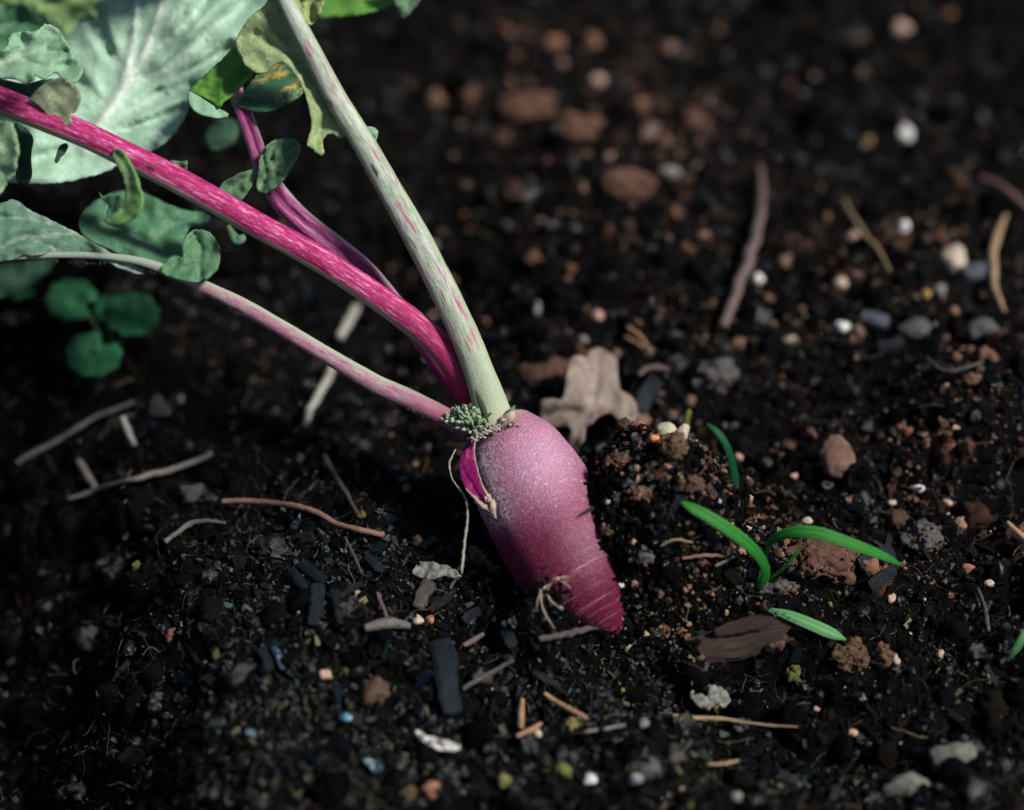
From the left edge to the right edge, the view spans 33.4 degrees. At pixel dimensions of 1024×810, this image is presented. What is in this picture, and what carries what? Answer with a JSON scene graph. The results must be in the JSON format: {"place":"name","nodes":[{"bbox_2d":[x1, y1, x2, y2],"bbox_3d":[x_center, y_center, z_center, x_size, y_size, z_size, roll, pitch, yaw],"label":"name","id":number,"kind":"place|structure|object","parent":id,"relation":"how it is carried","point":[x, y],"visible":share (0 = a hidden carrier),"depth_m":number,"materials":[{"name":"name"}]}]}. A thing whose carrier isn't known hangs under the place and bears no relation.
{"place":"outdoors","nodes":[
{"label":"outdoors","id":0,"kind":"place"},
{"bbox_2d":[0,0,1023,809],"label":"ground","id":1,"kind":"structure","parent":0,"point":[130,520],"depth_m":0.51,"materials":[{"name":"soil"}]},
{"bbox_2d":[16,400,134,463],"bbox_3d":[-0.129,0.008,0.506,0.038,0.009,0.003,-23,52,-19],"label":"twig","id":2,"kind":"object","parent":1,"relation":"on","point":[45,446],"visible":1,"depth_m":0.51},
{"bbox_2d":[6,261,159,376],"bbox_3d":[-0.138,-0.024,0.519,0.061,0.021,0.033,20,51,17],"label":"weed seedling","id":3,"kind":"object","parent":1,"relation":"on","point":[124,315],"visible":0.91,"depth_m":0.51,"materials":[{"name":"green plant"}]},
{"bbox_2d":[76,458,97,487],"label":"twig","id":4,"kind":"object","parent":1,"relation":"on","point":[86,473],"visible":1,"depth_m":0.49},
{"bbox_2d":[120,416,135,445],"bbox_3d":[-0.111,0.007,0.496,0.005,0.006,0.007,0,48,0],"label":"splinter","id":5,"kind":"object","parent":1,"relation":"on","point":[127,430],"visible":1,"depth_m":0.49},
{"bbox_2d":[68,451,212,499],"bbox_3d":[-0.106,0.022,0.487,0.043,0.016,0.011,-10,49,-9],"label":"twig","id":6,"kind":"object","parent":1,"relation":"on","point":[171,469],"visible":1,"depth_m":0.49,"materials":[{"name":"wood"}]},
{"bbox_2d":[163,519,225,543],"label":"twig","id":7,"kind":"object","parent":1,"relation":"on","point":[176,533],"visible":1,"depth_m":0.47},
{"bbox_2d":[257,646,273,672],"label":"charcoal chip","id":8,"kind":"object","parent":1,"relation":"on","point":[264,655],"visible":1,"depth_m":0.43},
{"bbox_2d":[270,645,284,669],"bbox_3d":[-0.059,0.063,0.428,0.004,0.002,0.007,0,48,0],"label":"plastic scrap","id":9,"kind":"object","parent":1,"relation":"on","point":[278,655],"visible":1,"depth_m":0.43,"materials":[{"name":"blue"}]},
{"bbox_2d":[287,566,308,588],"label":"charcoal chip","id":10,"kind":"object","parent":1,"relation":"on","point":[297,578],"visible":1,"depth_m":0.44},
{"bbox_2d":[222,498,384,537],"bbox_3d":[-0.057,0.030,0.463,0.050,0.011,0.005,19,51,16],"label":"twig","id":11,"kind":"object","parent":1,"relation":"on","point":[322,515],"visible":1,"depth_m":0.46,"materials":[{"name":"wood"}]},
{"bbox_2d":[297,558,327,583],"bbox_3d":[-0.052,0.043,0.444,0.008,0.002,0.008,0,48,0],"label":"charcoal chip","id":12,"kind":"object","parent":1,"relation":"on","point":[313,573],"visible":1,"depth_m":0.44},
{"bbox_2d":[0,0,631,643],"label":"radish plant","id":13,"kind":"object","parent":1,"relation":"on","point":[90,88],"visible":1,"depth_m":0.45,"materials":[{"name":"pink plant"}]},
{"bbox_2d":[296,0,419,25],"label":"leafy plant","id":14,"kind":"object","parent":13,"relation":"hanging from","point":[312,11],"visible":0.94,"depth_m":0.48,"materials":[{"name":"green plant"}]},
{"bbox_2d":[306,583,325,625],"bbox_3d":[-0.050,0.051,0.437,0.004,0.002,0.013,0,48,0],"label":"charcoal chip","id":15,"kind":"object","parent":1,"relation":"on","point":[316,602],"visible":1,"depth_m":0.44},
{"bbox_2d":[302,366,334,427],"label":"dry stem","id":16,"kind":"object","parent":1,"relation":"on","point":[320,391],"visible":0.87,"depth_m":0.51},
{"bbox_2d":[319,669,331,679],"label":"pebble","id":17,"kind":"object","parent":1,"relation":"on","point":[324,674],"visible":1,"depth_m":0.43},
{"bbox_2d":[328,588,348,630],"bbox_3d":[-0.044,0.052,0.436,0.006,0.002,0.014,0,48,0],"label":"charcoal chip","id":18,"kind":"object","parent":1,"relation":"on","point":[334,595],"visible":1,"depth_m":0.44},
{"bbox_2d":[322,454,360,517],"bbox_3d":[-0.047,0.022,0.473,0.002,0.015,0.036,-16,50,-14],"label":"twig","id":19,"kind":"object","parent":1,"relation":"on","point":[341,485],"visible":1,"depth_m":0.47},
{"bbox_2d":[339,712,352,720],"bbox_3d":[-0.041,0.077,0.421,0.003,0.002,0.003,0,48,0],"label":"plastic scrap","id":20,"kind":"object","parent":1,"relation":"on","point":[345,716],"visible":1,"depth_m":0.42,"materials":[{"name":"blue"}]},
{"bbox_2d":[336,304,359,339],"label":"dry stem","id":21,"kind":"object","parent":1,"relation":"on","point":[348,320],"visible":1,"depth_m":0.53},
{"bbox_2d":[340,581,362,598],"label":"charcoal chip","id":22,"kind":"object","parent":1,"relation":"on","point":[353,587],"visible":1,"depth_m":0.44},
{"bbox_2d":[344,536,362,573],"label":"twig","id":23,"kind":"object","parent":1,"relation":"on","point":[352,552],"visible":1,"depth_m":0.45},
{"bbox_2d":[361,757,382,772],"bbox_3d":[-0.034,0.087,0.414,0.006,0.002,0.004,0,48,0],"label":"plastic scrap","id":24,"kind":"object","parent":1,"relation":"on","point":[375,766],"visible":1,"depth_m":0.41,"materials":[{"name":"teal"}]},
{"bbox_2d":[364,553,385,572],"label":"charcoal chip","id":25,"kind":"object","parent":1,"relation":"on","point":[374,564],"visible":1,"depth_m":0.45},
{"bbox_2d":[376,592,388,618],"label":"twig","id":26,"kind":"object","parent":1,"relation":"on","point":[382,606],"visible":1,"depth_m":0.44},
{"bbox_2d":[364,617,410,631],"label":"twig","id":27,"kind":"object","parent":1,"relation":"on","point":[385,623],"visible":1,"depth_m":0.43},
{"bbox_2d":[398,785,417,800],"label":"pebble","id":28,"kind":"object","parent":1,"relation":"on","point":[408,791],"visible":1,"depth_m":0.41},
{"bbox_2d":[412,578,435,608],"bbox_3d":[-0.023,0.050,0.446,0.006,0.003,0.010,0,48,0],"label":"chip","id":29,"kind":"object","parent":1,"relation":"on","point":[425,590],"visible":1,"depth_m":0.45,"materials":[{"name":"brown plant"}]},
{"bbox_2d":[420,781,439,798],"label":"pebble","id":30,"kind":"object","parent":1,"relation":"on","point":[431,786],"visible":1,"depth_m":0.41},
{"bbox_2d":[412,561,461,579],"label":"dead leaf","id":31,"kind":"object","parent":1,"relation":"on","point":[432,570],"visible":1,"depth_m":0.45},
{"bbox_2d":[415,730,460,750],"bbox_3d":[-0.018,0.082,0.417,0.011,0.003,0.006,0,48,0],"label":"petal","id":32,"kind":"object","parent":1,"relation":"on","point":[441,744],"visible":1,"depth_m":0.42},
{"bbox_2d":[429,589,455,612],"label":"charcoal chip","id":33,"kind":"object","parent":1,"relation":"on","point":[443,600],"visible":1,"depth_m":0.45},
{"bbox_2d":[429,637,461,714],"bbox_3d":[-0.017,0.068,0.430,0.009,0.004,0.022,0,48,0],"label":"charcoal chip","id":34,"kind":"object","parent":1,"relation":"on","point":[444,657],"visible":1,"depth_m":0.43,"materials":[{"name":"wood"}]},
{"bbox_2d":[461,606,480,624],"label":"charcoal chip","id":35,"kind":"object","parent":1,"relation":"on","point":[470,615],"visible":1,"depth_m":0.45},
{"bbox_2d":[463,632,484,647],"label":"twig","id":36,"kind":"object","parent":1,"relation":"on","point":[473,640],"visible":1,"depth_m":0.44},
{"bbox_2d":[468,545,498,571],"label":"dead leaf","id":37,"kind":"object","parent":1,"relation":"on","point":[475,553],"visible":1,"depth_m":0.46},
{"bbox_2d":[462,659,512,690],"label":"twig","id":38,"kind":"object","parent":1,"relation":"on","point":[497,669],"visible":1,"depth_m":0.43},
{"bbox_2d":[499,627,517,648],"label":"charcoal chip","id":39,"kind":"object","parent":1,"relation":"on","point":[507,634],"visible":1,"depth_m":0.44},
{"bbox_2d":[0,0,1023,809],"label":"soil clumps","id":40,"kind":"object","parent":1,"relation":"on","point":[328,788],"visible":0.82,"depth_m":0.48,"materials":[{"name":"soil"}]},
{"bbox_2d":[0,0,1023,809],"bbox_3d":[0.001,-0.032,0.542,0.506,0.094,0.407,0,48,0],"label":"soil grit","id":41,"kind":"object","parent":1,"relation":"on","point":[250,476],"visible":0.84,"depth_m":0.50,"materials":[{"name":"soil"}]},
{"bbox_2d":[0,0,1023,809],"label":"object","id":42,"kind":"object","parent":1,"relation":"on","point":[338,692],"visible":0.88,"depth_m":0.49,"materials":[{"name":"soil"}]},
{"bbox_2d":[0,0,1023,809],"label":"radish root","id":43,"kind":"object","parent":1,"relation":"on","point":[562,434],"visible":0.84,"depth_m":0.49,"materials":[{"name":"soil"}]},
{"bbox_2d":[518,698,523,728],"bbox_3d":[0.002,0.077,0.426,0.002,0.004,0.010,0,48,0],"label":"sliver","id":44,"kind":"object","parent":1,"relation":"on","point":[521,716],"visible":1,"depth_m":0.42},
{"bbox_2d":[498,91,557,122],"bbox_3d":[0.007,-0.101,0.584,0.023,0.012,0.012,0,48,0],"label":"soil clod","id":45,"kind":"object","parent":1,"relation":"on","point":[516,107],"visible":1,"depth_m":0.58,"materials":[{"name":"soil"}]},
{"bbox_2d":[516,722,541,737],"bbox_3d":[0.004,0.080,0.422,0.006,0.002,0.005,0,48,0],"label":"sliver","id":46,"kind":"object","parent":1,"relation":"on","point":[532,729],"visible":1,"depth_m":0.42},
{"bbox_2d":[522,357,568,387],"bbox_3d":[0.013,-0.009,0.509,0.020,0.010,0.011,0,48,0],"label":"soil clod","id":47,"kind":"object","parent":1,"relation":"on","point":[550,371],"visible":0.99,"depth_m":0.51,"materials":[{"name":"soil"}]},
{"bbox_2d":[532,670,560,689],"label":"charcoal chip","id":48,"kind":"object","parent":1,"relation":"on","point":[542,676],"visible":1,"depth_m":0.44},
{"bbox_2d":[543,692,586,719],"bbox_3d":[0.013,0.076,0.430,0.011,0.004,0.010,0,48,0],"label":"sliver","id":49,"kind":"object","parent":1,"relation":"on","point":[560,704],"visible":1,"depth_m":0.43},
{"bbox_2d":[538,626,599,641],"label":"twig","id":50,"kind":"object","parent":1,"relation":"on","point":[573,632],"visible":1,"depth_m":0.44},
{"bbox_2d":[553,111,604,143],"bbox_3d":[0.022,-0.091,0.565,0.017,0.011,0.011,0,48,0],"label":"soil clod","id":51,"kind":"object","parent":1,"relation":"on","point":[574,128],"visible":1,"depth_m":0.56,"materials":[{"name":"soil"}]},
{"bbox_2d":[539,348,636,449],"bbox_3d":[0.021,-0.002,0.494,0.027,0.013,0.027,-15,50,-13],"label":"oak leaf","id":52,"kind":"object","parent":1,"relation":"on","point":[593,393],"visible":0.98,"depth_m":0.49,"materials":[{"name":"plant"}]},
{"bbox_2d":[583,773,596,784],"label":"pebble","id":53,"kind":"object","parent":1,"relation":"on","point":[591,779],"visible":1,"depth_m":0.41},
{"bbox_2d":[592,310,603,320],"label":"pebble","id":54,"kind":"object","parent":1,"relation":"on","point":[598,315],"visible":1,"depth_m":0.52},
{"bbox_2d":[590,73,606,85],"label":"pebble","id":55,"kind":"object","parent":1,"relation":"on","point":[597,78],"visible":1,"depth_m":0.60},
{"bbox_2d":[585,724,624,731],"bbox_3d":[0.023,0.080,0.421,0.010,0.003,0.001,0,48,0],"label":"straw","id":56,"kind":"object","parent":1,"relation":"on","point":[610,727],"visible":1,"depth_m":0.42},
{"bbox_2d":[600,523,613,536],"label":"soil clod","id":57,"kind":"object","parent":1,"relation":"on","point":[607,530],"visible":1,"depth_m":0.44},
{"bbox_2d":[602,451,634,476],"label":"soil clod","id":58,"kind":"object","parent":1,"relation":"on","point":[621,459],"visible":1,"depth_m":0.44,"materials":[{"name":"soil"}]},
{"bbox_2d":[599,167,656,199],"bbox_3d":[0.037,-0.071,0.549,0.019,0.011,0.013,0,48,0],"label":"soil clod","id":59,"kind":"object","parent":1,"relation":"on","point":[633,182],"visible":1,"depth_m":0.55,"materials":[{"name":"soil"}]},
{"bbox_2d":[627,772,643,784],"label":"pebble","id":60,"kind":"object","parent":1,"relation":"on","point":[634,778],"visible":1,"depth_m":0.41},
{"bbox_2d":[626,485,652,501],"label":"soil clod","id":61,"kind":"object","parent":1,"relation":"on","point":[640,492],"visible":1,"depth_m":0.43,"materials":[{"name":"soil"}]},
{"bbox_2d":[627,326,652,353],"bbox_3d":[0.038,-0.019,0.507,0.007,0.002,0.013,0,48,0],"label":"straw","id":62,"kind":"object","parent":1,"relation":"on","point":[638,334],"visible":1,"depth_m":0.51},
{"bbox_2d":[636,546,654,566],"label":"pebble","id":63,"kind":"object","parent":1,"relation":"on","point":[646,559],"visible":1,"depth_m":0.44,"materials":[{"name":"stone"}]},
{"bbox_2d":[635,375,662,413],"bbox_3d":[0.040,-0.003,0.498,0.009,0.006,0.011,0,48,0],"label":"charcoal chip","id":64,"kind":"object","parent":1,"relation":"on","point":[647,391],"visible":1,"depth_m":0.50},
{"bbox_2d":[638,756,660,778],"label":"stone","id":65,"kind":"object","parent":1,"relation":"on","point":[652,770],"visible":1,"depth_m":0.41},
{"bbox_2d":[638,364,669,375],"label":"dry stem","id":66,"kind":"object","parent":1,"relation":"on","point":[652,367],"visible":1,"depth_m":0.50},
{"bbox_2d":[659,166,679,177],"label":"pebble","id":67,"kind":"object","parent":1,"relation":"on","point":[671,171],"visible":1,"depth_m":0.56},
{"bbox_2d":[657,431,688,461],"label":"soil clod","id":68,"kind":"object","parent":1,"relation":"on","point":[673,445],"visible":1,"depth_m":0.43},
{"bbox_2d":[586,421,793,660],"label":"heap crumbs","id":69,"kind":"object","parent":1,"relation":"on","point":[755,506],"visible":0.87,"depth_m":0.44,"materials":[{"name":"soil"}]},
{"bbox_2d":[655,422,676,434],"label":"pebble","id":70,"kind":"object","parent":69,"relation":"on","point":[666,427],"visible":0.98,"depth_m":0.45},
{"bbox_2d":[665,495,682,517],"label":"charcoal chip","id":71,"kind":"object","parent":69,"relation":"on","point":[676,503],"visible":1,"depth_m":0.43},
{"bbox_2d":[676,423,689,438],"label":"pebble","id":72,"kind":"object","parent":69,"relation":"on","point":[684,428],"visible":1,"depth_m":0.44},
{"bbox_2d":[682,553,725,559],"bbox_3d":[0.049,0.039,0.439,0.012,0.004,0.004,0,48,0],"label":"straw","id":73,"kind":"object","parent":69,"relation":"on","point":[706,555],"visible":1,"depth_m":0.44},
{"bbox_2d":[678,474,705,495],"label":"soil clod","id":74,"kind":"object","parent":1,"relation":"on","point":[695,482],"visible":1,"depth_m":0.43,"materials":[{"name":"soil"}]},
{"bbox_2d":[689,684,730,710],"bbox_3d":[0.051,0.075,0.440,0.011,0.004,0.009,0,48,0],"label":"lichen","id":75,"kind":"object","parent":1,"relation":"on","point":[717,696],"visible":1,"depth_m":0.44},
{"bbox_2d":[697,357,739,389],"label":"soil clod","id":76,"kind":"object","parent":1,"relation":"on","point":[721,370],"visible":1,"depth_m":0.50,"materials":[{"name":"soil"}]},
{"bbox_2d":[707,423,738,488],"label":"grass shoot","id":77,"kind":"object","parent":1,"relation":"on","point":[732,465],"depth_m":0.44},
{"bbox_2d":[708,759,738,765],"bbox_3d":[0.053,0.089,0.424,0.008,0.004,0.004,0,48,0],"label":"straw","id":78,"kind":"object","parent":1,"relation":"on","point":[727,762],"visible":1,"depth_m":0.42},
{"bbox_2d":[672,714,797,727],"bbox_3d":[0.056,0.080,0.433,0.032,0.004,0.005,0,48,0],"label":"straw","id":79,"kind":"object","parent":1,"relation":"on","point":[720,718],"visible":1,"depth_m":0.43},
{"bbox_2d":[728,791,742,801],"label":"pebble","id":80,"kind":"object","parent":1,"relation":"on","point":[738,795],"visible":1,"depth_m":0.41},
{"bbox_2d":[718,165,765,328],"bbox_3d":[0.074,-0.051,0.532,0.007,0.006,0.076,11,49,10],"label":"twig","id":81,"kind":"object","parent":1,"relation":"on","point":[747,264],"visible":1,"depth_m":0.53,"materials":[{"name":"wood"}]},
{"bbox_2d":[692,615,795,663],"bbox_3d":[0.058,0.061,0.444,0.033,0.010,0.010,-10,49,-8],"label":"bark piece","id":82,"kind":"object","parent":1,"relation":"on","point":[712,647],"visible":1,"depth_m":0.44,"materials":[{"name":"wood"}]},
{"bbox_2d":[714,616,772,636],"bbox_3d":[0.060,0.058,0.441,0.016,0.004,0.006,0,48,0],"label":"bark piece","id":83,"kind":"object","parent":82,"relation":"on","point":[743,625],"visible":1,"depth_m":0.44,"materials":[{"name":"wood"}]},
{"bbox_2d":[769,633,786,652],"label":"soil clod","id":84,"kind":"object","parent":1,"relation":"on","point":[780,644],"visible":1,"depth_m":0.44,"materials":[{"name":"soil"}]},
{"bbox_2d":[775,578,799,594],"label":"soil clod","id":85,"kind":"object","parent":1,"relation":"on","point":[787,586],"visible":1,"depth_m":0.45,"materials":[{"name":"soil"}]},
{"bbox_2d":[681,501,900,588],"bbox_3d":[0.072,0.037,0.440,0.058,0.028,0.009,0,48,0],"label":"grass seedling","id":86,"kind":"object","parent":1,"relation":"on","point":[737,536],"depth_m":0.44,"materials":[{"name":"plant"}]},
{"bbox_2d":[769,608,845,639],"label":"cut grass","id":87,"kind":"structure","parent":1,"relation":"on","point":[815,626],"depth_m":0.44,"materials":[{"name":"green"}]},
{"bbox_2d":[785,538,861,583],"bbox_3d":[0.083,0.042,0.458,0.024,0.014,0.015,0,48,0],"label":"soil clod","id":88,"kind":"object","parent":1,"relation":"on","point":[830,560],"visible":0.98,"depth_m":0.45,"materials":[{"name":"soil"}]},
{"bbox_2d":[822,213,832,225],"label":"pebble","id":89,"kind":"object","parent":1,"relation":"on","point":[826,218],"visible":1,"depth_m":0.55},
{"bbox_2d":[820,434,855,480],"bbox_3d":[0.091,0.015,0.478,0.010,0.011,0.010,0,48,0],"label":"stone shard","id":90,"kind":"object","parent":1,"relation":"on","point":[837,455],"visible":1,"depth_m":0.48,"materials":[{"name":"stone"}]},
{"bbox_2d":[832,277,847,288],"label":"pebble","id":91,"kind":"object","parent":1,"relation":"on","point":[839,282],"visible":1,"depth_m":0.52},
{"bbox_2d":[834,321,849,333],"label":"pebble","id":92,"kind":"object","parent":1,"relation":"on","point":[841,327],"visible":1,"depth_m":0.51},
{"bbox_2d":[829,635,869,672],"bbox_3d":[0.087,0.065,0.443,0.011,0.008,0.009,0,48,0],"label":"soil clod","id":93,"kind":"object","parent":1,"relation":"on","point":[854,649],"visible":1,"depth_m":0.44,"materials":[{"name":"soil"}]},
{"bbox_2d":[843,198,889,271],"bbox_3d":[0.111,-0.054,0.535,0.008,0.009,0.042,0,48,0],"label":"straw","id":94,"kind":"object","parent":1,"relation":"on","point":[863,232],"visible":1,"depth_m":0.53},
{"bbox_2d":[860,310,888,330],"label":"charcoal chip","id":95,"kind":"object","parent":1,"relation":"on","point":[878,321],"visible":1,"depth_m":0.51,"materials":[{"name":"stone"}]},
{"bbox_2d":[857,543,895,577],"bbox_3d":[0.098,0.042,0.457,0.011,0.006,0.011,0,48,0],"label":"charcoal chip","id":96,"kind":"object","parent":1,"relation":"on","point":[888,549],"visible":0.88,"depth_m":0.46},
{"bbox_2d":[868,565,896,591],"bbox_3d":[0.098,0.046,0.450,0.009,0.003,0.008,0,48,0],"label":"charcoal chip","id":97,"kind":"object","parent":1,"relation":"on","point":[877,581],"visible":1,"depth_m":0.45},
{"bbox_2d":[873,641,895,666],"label":"soil clod","id":98,"kind":"object","parent":1,"relation":"on","point":[884,654],"visible":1,"depth_m":0.44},
{"bbox_2d":[878,334,904,351],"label":"charcoal chip","id":99,"kind":"object","parent":1,"relation":"on","point":[897,342],"visible":1,"depth_m":0.50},
{"bbox_2d":[893,20,911,34],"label":"pebble","id":100,"kind":"object","parent":1,"relation":"on","point":[900,27],"visible":1,"depth_m":0.62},
{"bbox_2d":[896,220,909,232],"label":"pebble","id":101,"kind":"object","parent":1,"relation":"on","point":[903,226],"visible":1,"depth_m":0.54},
{"bbox_2d":[898,123,912,146],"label":"pebble","id":102,"kind":"object","parent":1,"relation":"on","point":[905,132],"visible":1,"depth_m":0.58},
{"bbox_2d":[882,772,929,795],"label":"stone","id":103,"kind":"object","parent":1,"relation":"on","point":[908,782],"visible":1,"depth_m":0.42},
{"bbox_2d":[897,317,931,338],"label":"stone","id":104,"kind":"object","parent":1,"relation":"on","point":[921,325],"visible":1,"depth_m":0.51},
{"bbox_2d":[899,518,946,554],"bbox_3d":[0.112,0.037,0.465,0.012,0.011,0.011,-32,55,-25],"label":"soil clod","id":105,"kind":"object","parent":1,"relation":"on","point":[925,532],"visible":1,"depth_m":0.46,"materials":[{"name":"soil"}]},
{"bbox_2d":[933,284,945,296],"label":"pebble","id":106,"kind":"object","parent":1,"relation":"on","point":[939,290],"visible":1,"depth_m":0.52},
{"bbox_2d":[928,742,976,773],"bbox_3d":[0.109,0.088,0.422,0.013,0.008,0.007,0,48,0],"label":"stone","id":107,"kind":"object","parent":1,"relation":"on","point":[940,754],"visible":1,"depth_m":0.42,"materials":[{"name":"stone"}]},
{"bbox_2d":[939,244,966,275],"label":"pebble","id":108,"kind":"object","parent":1,"relation":"on","point":[953,258],"visible":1,"depth_m":0.52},
{"bbox_2d":[926,357,983,372],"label":"twig","id":109,"kind":"object","parent":1,"relation":"on","point":[941,369],"visible":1,"depth_m":0.48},
{"bbox_2d":[961,563,974,573],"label":"pebble","id":110,"kind":"object","parent":1,"relation":"on","point":[968,568],"visible":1,"depth_m":0.46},
{"bbox_2d":[956,262,988,285],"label":"stone","id":111,"kind":"object","parent":1,"relation":"on","point":[973,273],"visible":1,"depth_m":0.52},
{"bbox_2d":[965,318,999,345],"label":"stone","id":112,"kind":"object","parent":1,"relation":"on","point":[975,329],"visible":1,"depth_m":0.50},
{"bbox_2d":[977,587,989,631],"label":"twig","id":113,"kind":"object","parent":1,"relation":"on","point":[985,613],"visible":1,"depth_m":0.45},
{"bbox_2d":[989,213,1007,312],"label":"dry stem","id":114,"kind":"object","parent":1,"relation":"on","point":[993,248],"visible":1,"depth_m":0.52,"materials":[{"name":"plant"}]},
{"bbox_2d":[980,175,1023,208],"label":"twig","id":115,"kind":"object","parent":1,"relation":"on","point":[1013,195],"visible":1,"depth_m":0.55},
{"bbox_2d":[1006,630,1023,661],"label":"cut grass","id":116,"kind":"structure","parent":1,"relation":"on","point":[1018,645],"depth_m":0.43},
{"bbox_2d":[1006,521,1023,540],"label":"sliver","id":117,"kind":"object","parent":1,"relation":"on","point":[1015,530],"visible":1,"depth_m":0.46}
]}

